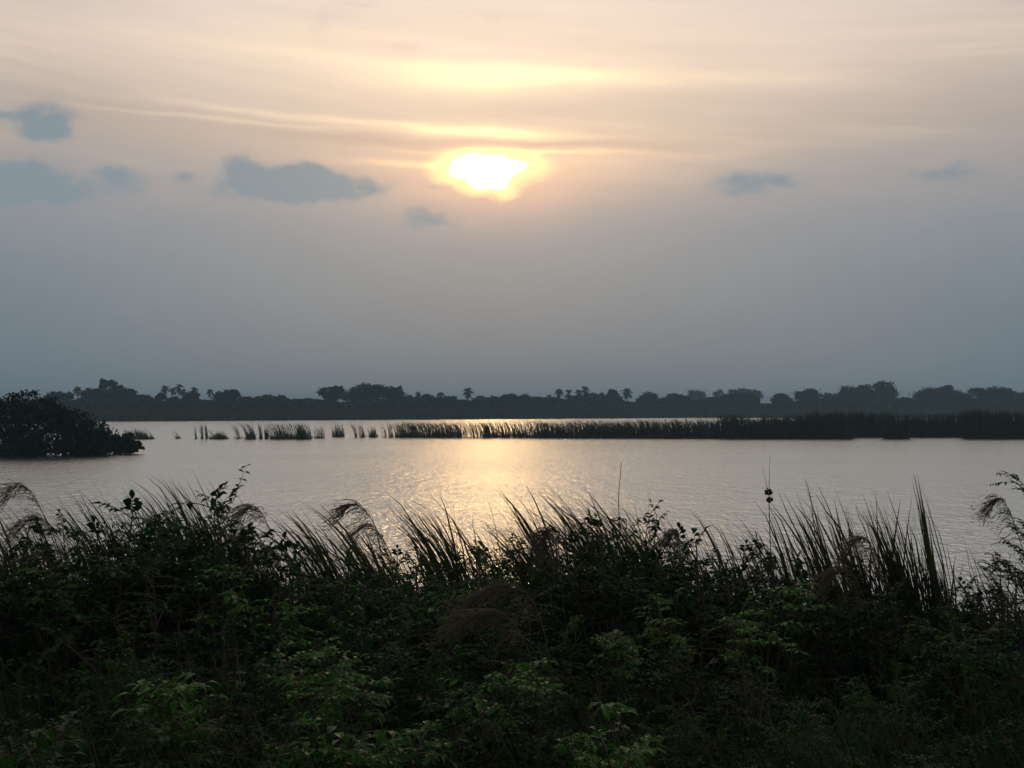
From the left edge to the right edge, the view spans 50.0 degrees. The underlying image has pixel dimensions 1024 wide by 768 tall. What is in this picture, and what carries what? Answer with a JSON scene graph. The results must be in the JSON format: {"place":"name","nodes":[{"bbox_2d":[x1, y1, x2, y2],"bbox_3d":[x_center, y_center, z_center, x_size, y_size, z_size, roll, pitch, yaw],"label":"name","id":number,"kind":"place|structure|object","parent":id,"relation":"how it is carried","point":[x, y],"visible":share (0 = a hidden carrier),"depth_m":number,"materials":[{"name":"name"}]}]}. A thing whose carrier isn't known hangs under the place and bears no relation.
{"place":"outdoors","nodes":[
{"label":"outdoors","id":0,"kind":"place"},
{"bbox_2d":[0,418,1023,630],"bbox_3d":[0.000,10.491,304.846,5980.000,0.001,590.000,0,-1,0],"label":"water","id":1,"kind":"structure","parent":0,"point":[721,482],"depth_m":57.71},
{"bbox_2d":[0,389,79,456],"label":"mangrove bush","id":2,"kind":"object","parent":1,"relation":"in","point":[15,441],"visible":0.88,"depth_m":90.15,"materials":[{"name":"green plant"}]},
{"bbox_2d":[37,409,118,455],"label":"mangrove bush","id":3,"kind":"object","parent":1,"relation":"in","point":[82,437],"visible":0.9,"depth_m":90.91,"materials":[{"name":"green plant"}]},
{"bbox_2d":[1,407,1023,421],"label":"marsh reeds","id":4,"kind":"object","parent":1,"relation":"on","point":[204,414],"visible":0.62,"depth_m":371.75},
{"bbox_2d":[391,408,1023,438],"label":"reed bed","id":5,"kind":"object","parent":1,"relation":"on","point":[967,425],"visible":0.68,"depth_m":142.48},
{"bbox_2d":[0,0,1023,406],"label":"sky","id":6,"kind":"structure","parent":0,"point":[293,199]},
{"bbox_2d":[392,408,931,419],"bbox_3d":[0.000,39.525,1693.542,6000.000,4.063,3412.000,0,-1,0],"label":"ground","id":7,"kind":"structure","parent":0,"point":[549,418],"depth_m":370.64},
{"bbox_2d":[0,711,88,767],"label":"leafy sprig","id":8,"kind":"object","parent":7,"relation":"on","point":[6,760],"visible":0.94,"depth_m":4.99,"materials":[{"name":"green plant"}]},
{"bbox_2d":[0,682,89,767],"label":"shrub","id":9,"kind":"object","parent":7,"relation":"on","point":[27,717],"visible":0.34,"depth_m":6.20,"materials":[{"name":"green plant"}]},
{"bbox_2d":[3,555,89,713],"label":"leafy sprig","id":10,"kind":"object","parent":7,"relation":"on","point":[36,570],"visible":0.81,"depth_m":9.36,"materials":[{"name":"green plant"}]},
{"bbox_2d":[0,509,115,647],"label":"shrub","id":11,"kind":"object","parent":7,"relation":"on","point":[75,549],"visible":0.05,"depth_m":10.88,"materials":[{"name":"green plant"}]},
{"bbox_2d":[0,610,128,764],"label":"shrub","id":12,"kind":"object","parent":7,"relation":"on","point":[67,654],"visible":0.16,"depth_m":8.89,"materials":[{"name":"green plant"}]},
{"bbox_2d":[0,515,129,726],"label":"shrub","id":13,"kind":"object","parent":7,"relation":"on","point":[12,641],"visible":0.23,"depth_m":9.85,"materials":[{"name":"green plant"}]},
{"bbox_2d":[1,514,191,730],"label":"shrub","id":14,"kind":"object","parent":7,"relation":"on","point":[94,574],"visible":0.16,"depth_m":9.63,"materials":[{"name":"green plant"}]},
{"bbox_2d":[46,706,156,767],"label":"shrub","id":15,"kind":"object","parent":7,"relation":"on","point":[100,760],"visible":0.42,"depth_m":6.73,"materials":[{"name":"green plant"}]},
{"bbox_2d":[27,636,186,765],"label":"shrub","id":16,"kind":"object","parent":7,"relation":"on","point":[93,709],"visible":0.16,"depth_m":7.72,"materials":[{"name":"green plant"}]},
{"bbox_2d":[38,615,211,766],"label":"shrub","id":17,"kind":"object","parent":7,"relation":"on","point":[117,702],"visible":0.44,"depth_m":7.05,"materials":[{"name":"green plant"}]},
{"bbox_2d":[0,489,257,708],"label":"shrub","id":18,"kind":"object","parent":7,"relation":"on","point":[128,506],"visible":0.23,"depth_m":9.82,"materials":[{"name":"green plant"}]},
{"bbox_2d":[7,552,285,744],"bbox_3d":[-2.719,2.282,8.693,2.186,1.899,2.095,0,-1,-14],"label":"shrub","id":19,"kind":"object","parent":7,"relation":"on","point":[138,618],"visible":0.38,"depth_m":8.64,"materials":[{"name":"green plant"}]},
{"bbox_2d":[16,501,281,704],"bbox_3d":[-3.269,2.226,9.796,2.480,2.370,2.129,0,-1,-18],"label":"shrub","id":20,"kind":"object","parent":7,"relation":"on","point":[151,532],"visible":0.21,"depth_m":9.47,"materials":[{"name":"green plant"}]},
{"bbox_2d":[97,690,243,767],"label":"shrub","id":21,"kind":"object","parent":7,"relation":"on","point":[149,721],"visible":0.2,"depth_m":6.30,"materials":[{"name":"green plant"}]},
{"bbox_2d":[111,671,229,767],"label":"leafy sprig","id":22,"kind":"object","parent":7,"relation":"on","point":[170,708],"visible":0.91,"depth_m":5.87,"materials":[{"name":"green plant"}]},
{"bbox_2d":[129,705,237,767],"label":"leafy sprig","id":23,"kind":"object","parent":7,"relation":"on","point":[173,743],"visible":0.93,"depth_m":5.43,"materials":[{"name":"green plant"}]},
{"bbox_2d":[133,694,295,767],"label":"shrub","id":24,"kind":"object","parent":7,"relation":"on","point":[223,738],"visible":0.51,"depth_m":5.74,"materials":[{"name":"green plant"}]},
{"bbox_2d":[125,481,311,623],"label":"shrub","id":25,"kind":"object","parent":7,"relation":"on","point":[221,509],"visible":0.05,"depth_m":10.78,"materials":[{"name":"green plant"}]},
{"bbox_2d":[109,483,341,712],"bbox_3d":[-2.566,2.160,9.803,2.084,2.565,2.186,0,-1,19],"label":"shrub","id":26,"kind":"object","parent":7,"relation":"on","point":[238,557],"visible":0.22,"depth_m":9.79,"materials":[{"name":"green plant"}]},
{"bbox_2d":[136,522,317,697],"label":"shrub","id":27,"kind":"object","parent":7,"relation":"on","point":[251,530],"visible":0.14,"depth_m":9.81,"materials":[{"name":"green plant"}]},
{"bbox_2d":[184,557,275,675],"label":"leafy sprig","id":28,"kind":"object","parent":7,"relation":"on","point":[220,573],"visible":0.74,"depth_m":8.98,"materials":[{"name":"green plant"}]},
{"bbox_2d":[149,611,328,762],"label":"shrub","id":29,"kind":"object","parent":7,"relation":"on","point":[229,686],"visible":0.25,"depth_m":7.74,"materials":[{"name":"green plant"}]},
{"bbox_2d":[188,601,345,734],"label":"shrub","id":30,"kind":"object","parent":7,"relation":"on","point":[273,644],"visible":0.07,"depth_m":8.73,"materials":[{"name":"green plant"}]},
{"bbox_2d":[225,585,323,723],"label":"leafy sprig","id":31,"kind":"object","parent":7,"relation":"on","point":[239,606],"visible":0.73,"depth_m":8.76,"materials":[{"name":"green plant"}]},
{"bbox_2d":[187,623,378,767],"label":"shrub","id":32,"kind":"object","parent":7,"relation":"on","point":[270,669],"visible":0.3,"depth_m":7.14,"materials":[{"name":"green plant"}]},
{"bbox_2d":[200,673,370,767],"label":"shrub","id":33,"kind":"object","parent":7,"relation":"on","point":[258,713],"visible":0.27,"depth_m":6.69,"materials":[{"name":"green plant"}]},
{"bbox_2d":[200,545,386,703],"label":"shrub","id":34,"kind":"object","parent":7,"relation":"on","point":[291,572],"visible":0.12,"depth_m":9.84,"materials":[{"name":"green plant"}]},
{"bbox_2d":[253,508,345,610],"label":"reed clump","id":35,"kind":"object","parent":7,"relation":"on","point":[315,545],"visible":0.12,"depth_m":11.81,"materials":[{"name":"plant"}]},
{"bbox_2d":[251,714,349,767],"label":"shrub","id":36,"kind":"object","parent":7,"relation":"on","point":[293,724],"visible":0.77,"depth_m":5.05,"materials":[{"name":"green plant"}]},
{"bbox_2d":[264,637,373,748],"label":"leafy sprig","id":37,"kind":"object","parent":7,"relation":"on","point":[312,681],"visible":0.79,"depth_m":6.51,"materials":[{"name":"green plant"}]},
{"bbox_2d":[249,677,391,767],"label":"shrub","id":38,"kind":"object","parent":7,"relation":"on","point":[299,716],"visible":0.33,"depth_m":6.29,"materials":[{"name":"green plant"}]},
{"bbox_2d":[262,561,413,687],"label":"shrub","id":39,"kind":"object","parent":7,"relation":"on","point":[359,595],"visible":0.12,"depth_m":9.65,"materials":[{"name":"green plant"}]},
{"bbox_2d":[275,717,417,767],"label":"leafy sprig","id":40,"kind":"object","parent":7,"relation":"on","point":[325,752],"visible":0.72,"depth_m":5.10,"materials":[{"name":"green plant"}]},
{"bbox_2d":[293,656,402,767],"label":"leafy sprig","id":41,"kind":"object","parent":7,"relation":"on","point":[343,695],"visible":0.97,"depth_m":6.13,"materials":[{"name":"green plant"}]},
{"bbox_2d":[256,548,444,708],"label":"shrub","id":42,"kind":"object","parent":7,"relation":"on","point":[321,621],"visible":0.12,"depth_m":9.54,"materials":[{"name":"green plant"}]},
{"bbox_2d":[298,500,403,595],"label":"reed clump","id":43,"kind":"object","parent":7,"relation":"on","point":[345,561],"visible":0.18,"depth_m":11.94,"materials":[{"name":"plant"}]},
{"bbox_2d":[236,568,472,743],"bbox_3d":[-1.272,2.357,8.566,1.867,1.809,1.602,1,-2,-44],"label":"shrub","id":44,"kind":"object","parent":7,"relation":"on","point":[368,640],"visible":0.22,"depth_m":8.47,"materials":[{"name":"green plant"}]},
{"bbox_2d":[337,382,415,402],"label":"broad tree","id":45,"kind":"object","parent":7,"relation":"on","point":[363,391],"visible":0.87,"depth_m":404.01,"materials":[{"name":"green plant"}]},
{"bbox_2d":[315,720,467,767],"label":"leafy sprig","id":46,"kind":"object","parent":7,"relation":"on","point":[359,754],"visible":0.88,"depth_m":5.19,"materials":[{"name":"green plant"}]},
{"bbox_2d":[311,604,519,767],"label":"shrub","id":47,"kind":"object","parent":7,"relation":"on","point":[399,687],"visible":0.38,"depth_m":7.53,"materials":[{"name":"green plant"}]},
{"bbox_2d":[330,554,506,738],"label":"shrub","id":48,"kind":"object","parent":7,"relation":"on","point":[430,594],"visible":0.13,"depth_m":9.24,"materials":[{"name":"green plant"}]},
{"bbox_2d":[384,491,477,616],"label":"reed clump","id":49,"kind":"object","parent":7,"relation":"on","point":[425,542],"visible":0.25,"depth_m":11.79,"materials":[{"name":"plant"}]},
{"bbox_2d":[393,541,552,683],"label":"shrub","id":50,"kind":"object","parent":7,"relation":"on","point":[431,588],"visible":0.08,"depth_m":9.62,"materials":[{"name":"green plant"}]},
{"bbox_2d":[395,694,551,767],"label":"shrub","id":51,"kind":"object","parent":7,"relation":"on","point":[471,761],"visible":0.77,"depth_m":5.44,"materials":[{"name":"green plant"}]},
{"bbox_2d":[354,540,592,739],"bbox_3d":[-0.309,2.229,8.656,1.996,2.010,1.725,0,-1,7],"label":"shrub","id":52,"kind":"object","parent":7,"relation":"on","point":[432,622],"visible":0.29,"depth_m":8.63,"materials":[{"name":"green plant"}]},
{"bbox_2d":[420,608,536,735],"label":"plume reed","id":53,"kind":"object","parent":7,"relation":"on","point":[472,614],"visible":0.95,"depth_m":7.56,"materials":[{"name":"plant"}]},
{"bbox_2d":[414,678,543,765],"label":"leafy sprig","id":54,"kind":"object","parent":7,"relation":"on","point":[490,709],"visible":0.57,"depth_m":5.93,"materials":[{"name":"green plant"}]},
{"bbox_2d":[386,641,579,767],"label":"shrub","id":55,"kind":"object","parent":7,"relation":"on","point":[485,697],"visible":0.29,"depth_m":6.00,"materials":[{"name":"green plant"}]},
{"bbox_2d":[429,575,550,679],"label":"plume reed","id":56,"kind":"object","parent":7,"relation":"on","point":[487,591],"visible":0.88,"depth_m":8.16,"materials":[{"name":"plant"}]},
{"bbox_2d":[0,622,1023,767],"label":"undergrowth","id":57,"kind":"object","parent":7,"relation":"on","point":[761,759],"visible":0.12,"depth_m":6.42,"materials":[{"name":"green plant"}]},
{"bbox_2d":[0,473,1023,650],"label":"bank grass","id":58,"kind":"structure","parent":7,"relation":"on","point":[407,565],"depth_m":11.67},
{"bbox_2d":[0,592,1023,767],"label":"dry grass","id":59,"kind":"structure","parent":7,"relation":"on","point":[57,717],"depth_m":6.21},
{"bbox_2d":[3,396,1023,411],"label":"scrub","id":60,"kind":"object","parent":7,"relation":"on","point":[258,403],"visible":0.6,"depth_m":412.35,"materials":[{"name":"green plant"}]},
{"bbox_2d":[465,657,568,764],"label":"leafy sprig","id":61,"kind":"object","parent":7,"relation":"on","point":[497,676],"visible":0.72,"depth_m":6.29,"materials":[{"name":"green plant"}]},
{"bbox_2d":[479,486,574,684],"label":"reed clump","id":62,"kind":"object","parent":7,"relation":"on","point":[530,530],"visible":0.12,"depth_m":11.86,"materials":[{"name":"plant"}]},
{"bbox_2d":[417,571,642,744],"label":"shrub","id":63,"kind":"object","parent":7,"relation":"on","point":[515,652],"visible":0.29,"depth_m":8.46,"materials":[{"name":"green plant"}]},
{"bbox_2d":[483,710,592,767],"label":"shrub","id":64,"kind":"object","parent":7,"relation":"on","point":[541,755],"visible":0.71,"depth_m":5.51,"materials":[{"name":"green plant"}]},
{"bbox_2d":[481,640,604,760],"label":"shrub","id":65,"kind":"object","parent":7,"relation":"on","point":[546,668],"visible":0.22,"depth_m":7.37,"materials":[{"name":"green plant"}]},
{"bbox_2d":[519,527,567,682],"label":"plume reed","id":66,"kind":"object","parent":7,"relation":"on","point":[546,534],"visible":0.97,"depth_m":9.57,"materials":[{"name":"plant"}]},
{"bbox_2d":[447,526,640,693],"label":"shrub","id":67,"kind":"object","parent":7,"relation":"on","point":[551,591],"visible":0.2,"depth_m":9.69,"materials":[{"name":"green plant"}]},
{"bbox_2d":[475,529,674,725],"bbox_3d":[0.661,2.302,9.768,1.822,1.998,1.746,-1,-1,27],"label":"shrub","id":68,"kind":"object","parent":7,"relation":"on","point":[576,579],"visible":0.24,"depth_m":9.72,"materials":[{"name":"green plant"}]},
{"bbox_2d":[519,659,665,766],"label":"shrub","id":69,"kind":"object","parent":7,"relation":"on","point":[607,690],"visible":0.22,"depth_m":7.62,"materials":[{"name":"green plant"}]},
{"bbox_2d":[526,485,659,596],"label":"reed clump","id":70,"kind":"object","parent":7,"relation":"on","point":[578,526],"visible":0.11,"depth_m":11.90,"materials":[{"name":"plant"}]},
{"bbox_2d":[515,665,679,767],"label":"shrub","id":71,"kind":"object","parent":7,"relation":"on","point":[584,721],"visible":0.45,"depth_m":6.14,"materials":[{"name":"green plant"}]},
{"bbox_2d":[487,512,720,715],"bbox_3d":[0.920,2.227,9.780,2.198,2.146,2.106,0,-1,13],"label":"shrub","id":72,"kind":"object","parent":7,"relation":"on","point":[601,558],"visible":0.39,"depth_m":9.67,"materials":[{"name":"green plant"}]},
{"bbox_2d":[552,726,665,767],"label":"leafy sprig","id":73,"kind":"object","parent":7,"relation":"on","point":[614,764],"visible":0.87,"depth_m":4.92,"materials":[{"name":"green plant"}]},
{"bbox_2d":[588,625,651,730],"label":"leafy sprig","id":74,"kind":"object","parent":7,"relation":"on","point":[610,647],"visible":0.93,"depth_m":7.95,"materials":[{"name":"green plant"}]},
{"bbox_2d":[546,607,703,727],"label":"shrub","id":75,"kind":"object","parent":7,"relation":"on","point":[611,613],"visible":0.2,"depth_m":8.87,"materials":[{"name":"green plant"}]},
{"bbox_2d":[583,516,670,625],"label":"shrub","id":76,"kind":"object","parent":7,"relation":"on","point":[616,544],"visible":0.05,"depth_m":10.83,"materials":[{"name":"green plant"}]},
{"bbox_2d":[549,532,753,718],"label":"shrub","id":77,"kind":"object","parent":7,"relation":"on","point":[653,603],"visible":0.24,"depth_m":9.80,"materials":[{"name":"green plant"}]},
{"bbox_2d":[632,587,691,703],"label":"leafy sprig","id":78,"kind":"object","parent":7,"relation":"on","point":[673,640],"visible":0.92,"depth_m":8.50,"materials":[{"name":"green plant"}]},
{"bbox_2d":[623,694,735,767],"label":"shrub","id":79,"kind":"object","parent":7,"relation":"on","point":[692,735],"visible":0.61,"depth_m":6.11,"materials":[{"name":"green plant"}]},
{"bbox_2d":[595,617,795,767],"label":"shrub","id":80,"kind":"object","parent":7,"relation":"on","point":[668,678],"visible":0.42,"depth_m":7.30,"materials":[{"name":"green plant"}]},
{"bbox_2d":[603,525,800,699],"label":"shrub","id":81,"kind":"object","parent":7,"relation":"on","point":[706,577],"visible":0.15,"depth_m":10.03,"materials":[{"name":"green plant"}]},
{"bbox_2d":[629,563,841,748],"bbox_3d":[1.841,2.324,8.871,1.677,1.709,1.606,-1,-2,41],"label":"shrub","id":82,"kind":"object","parent":7,"relation":"on","point":[730,609],"visible":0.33,"depth_m":8.92,"materials":[{"name":"green plant"}]},
{"bbox_2d":[626,539,857,699],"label":"shrub","id":83,"kind":"object","parent":7,"relation":"on","point":[692,574],"visible":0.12,"depth_m":9.87,"materials":[{"name":"green plant"}]},
{"bbox_2d":[647,652,859,767],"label":"shrub","id":84,"kind":"object","parent":7,"relation":"on","point":[749,723],"visible":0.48,"depth_m":6.73,"materials":[{"name":"green plant"}]},
{"bbox_2d":[711,610,809,748],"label":"leafy sprig","id":85,"kind":"object","parent":7,"relation":"on","point":[745,628],"visible":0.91,"depth_m":7.77,"materials":[{"name":"green plant"}]},
{"bbox_2d":[684,544,877,714],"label":"shrub","id":86,"kind":"object","parent":7,"relation":"on","point":[788,580],"visible":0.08,"depth_m":9.76,"materials":[{"name":"green plant"}]},
{"bbox_2d":[747,581,834,723],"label":"leafy sprig","id":87,"kind":"object","parent":7,"relation":"on","point":[794,608],"visible":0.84,"depth_m":8.75,"materials":[{"name":"green plant"}]},
{"bbox_2d":[705,551,894,766],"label":"shrub","id":88,"kind":"object","parent":7,"relation":"on","point":[809,621],"visible":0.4,"depth_m":8.92,"materials":[{"name":"green plant"}]},
{"bbox_2d":[770,483,871,627],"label":"reed clump","id":89,"kind":"object","parent":7,"relation":"on","point":[824,552],"visible":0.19,"depth_m":11.75,"materials":[{"name":"plant"}]},
{"bbox_2d":[799,562,875,661],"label":"plume reed","id":90,"kind":"object","parent":7,"relation":"on","point":[827,581],"visible":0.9,"depth_m":9.56,"materials":[{"name":"plant"}]},
{"bbox_2d":[767,569,910,746],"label":"shrub","id":91,"kind":"object","parent":7,"relation":"on","point":[841,626],"visible":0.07,"depth_m":9.74,"materials":[{"name":"green plant"}]},
{"bbox_2d":[794,484,911,622],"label":"reed clump","id":92,"kind":"object","parent":7,"relation":"on","point":[833,545],"visible":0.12,"depth_m":11.95,"materials":[{"name":"plant"}]},
{"bbox_2d":[774,571,940,721],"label":"shrub","id":93,"kind":"object","parent":7,"relation":"on","point":[887,612],"visible":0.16,"depth_m":9.58,"materials":[{"name":"green plant"}]},
{"bbox_2d":[806,559,919,693],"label":"shrub","id":94,"kind":"object","parent":7,"relation":"on","point":[907,604],"visible":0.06,"depth_m":10.64,"materials":[{"name":"green plant"}]},
{"bbox_2d":[852,492,938,639],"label":"reed clump","id":95,"kind":"object","parent":7,"relation":"on","point":[888,561],"visible":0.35,"depth_m":11.57,"materials":[{"name":"plant"}]},
{"bbox_2d":[826,576,969,718],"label":"shrub","id":96,"kind":"object","parent":7,"relation":"on","point":[904,627],"visible":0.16,"depth_m":9.71,"materials":[{"name":"green plant"}]},
{"bbox_2d":[859,667,982,767],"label":"shrub","id":97,"kind":"object","parent":7,"relation":"on","point":[936,707],"visible":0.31,"depth_m":7.35,"materials":[{"name":"green plant"}]},
{"bbox_2d":[853,619,1009,755],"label":"shrub","id":98,"kind":"object","parent":7,"relation":"on","point":[889,674],"visible":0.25,"depth_m":8.96,"materials":[{"name":"green plant"}]},
{"bbox_2d":[912,475,963,627],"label":"reed clump","id":99,"kind":"object","parent":7,"relation":"on","point":[930,566],"visible":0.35,"depth_m":11.41,"materials":[{"name":"plant"}]},
{"bbox_2d":[869,579,1018,736],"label":"shrub","id":100,"kind":"object","parent":7,"relation":"on","point":[947,593],"visible":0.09,"depth_m":9.79,"materials":[{"name":"green plant"}]},
{"bbox_2d":[903,577,1023,730],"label":"shrub","id":101,"kind":"object","parent":7,"relation":"on","point":[993,620],"visible":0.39,"depth_m":8.89,"materials":[{"name":"green plant"}]},
{"bbox_2d":[904,554,1023,692],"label":"shrub","id":102,"kind":"object","parent":7,"relation":"on","point":[979,611],"visible":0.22,"depth_m":9.70,"materials":[{"name":"green plant"}]},
{"bbox_2d":[920,612,1015,762],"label":"leafy sprig","id":103,"kind":"object","parent":7,"relation":"on","point":[963,655],"visible":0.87,"depth_m":7.74,"materials":[{"name":"green plant"}]},
{"bbox_2d":[913,631,1023,767],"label":"shrub","id":104,"kind":"object","parent":7,"relation":"on","point":[1011,706],"visible":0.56,"depth_m":7.41,"materials":[{"name":"green plant"}]},
{"bbox_2d":[978,470,1023,592],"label":"thorn tree","id":105,"kind":"object","parent":7,"relation":"on","point":[1019,572],"visible":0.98,"depth_m":9.36,"materials":[{"name":"green plant"}]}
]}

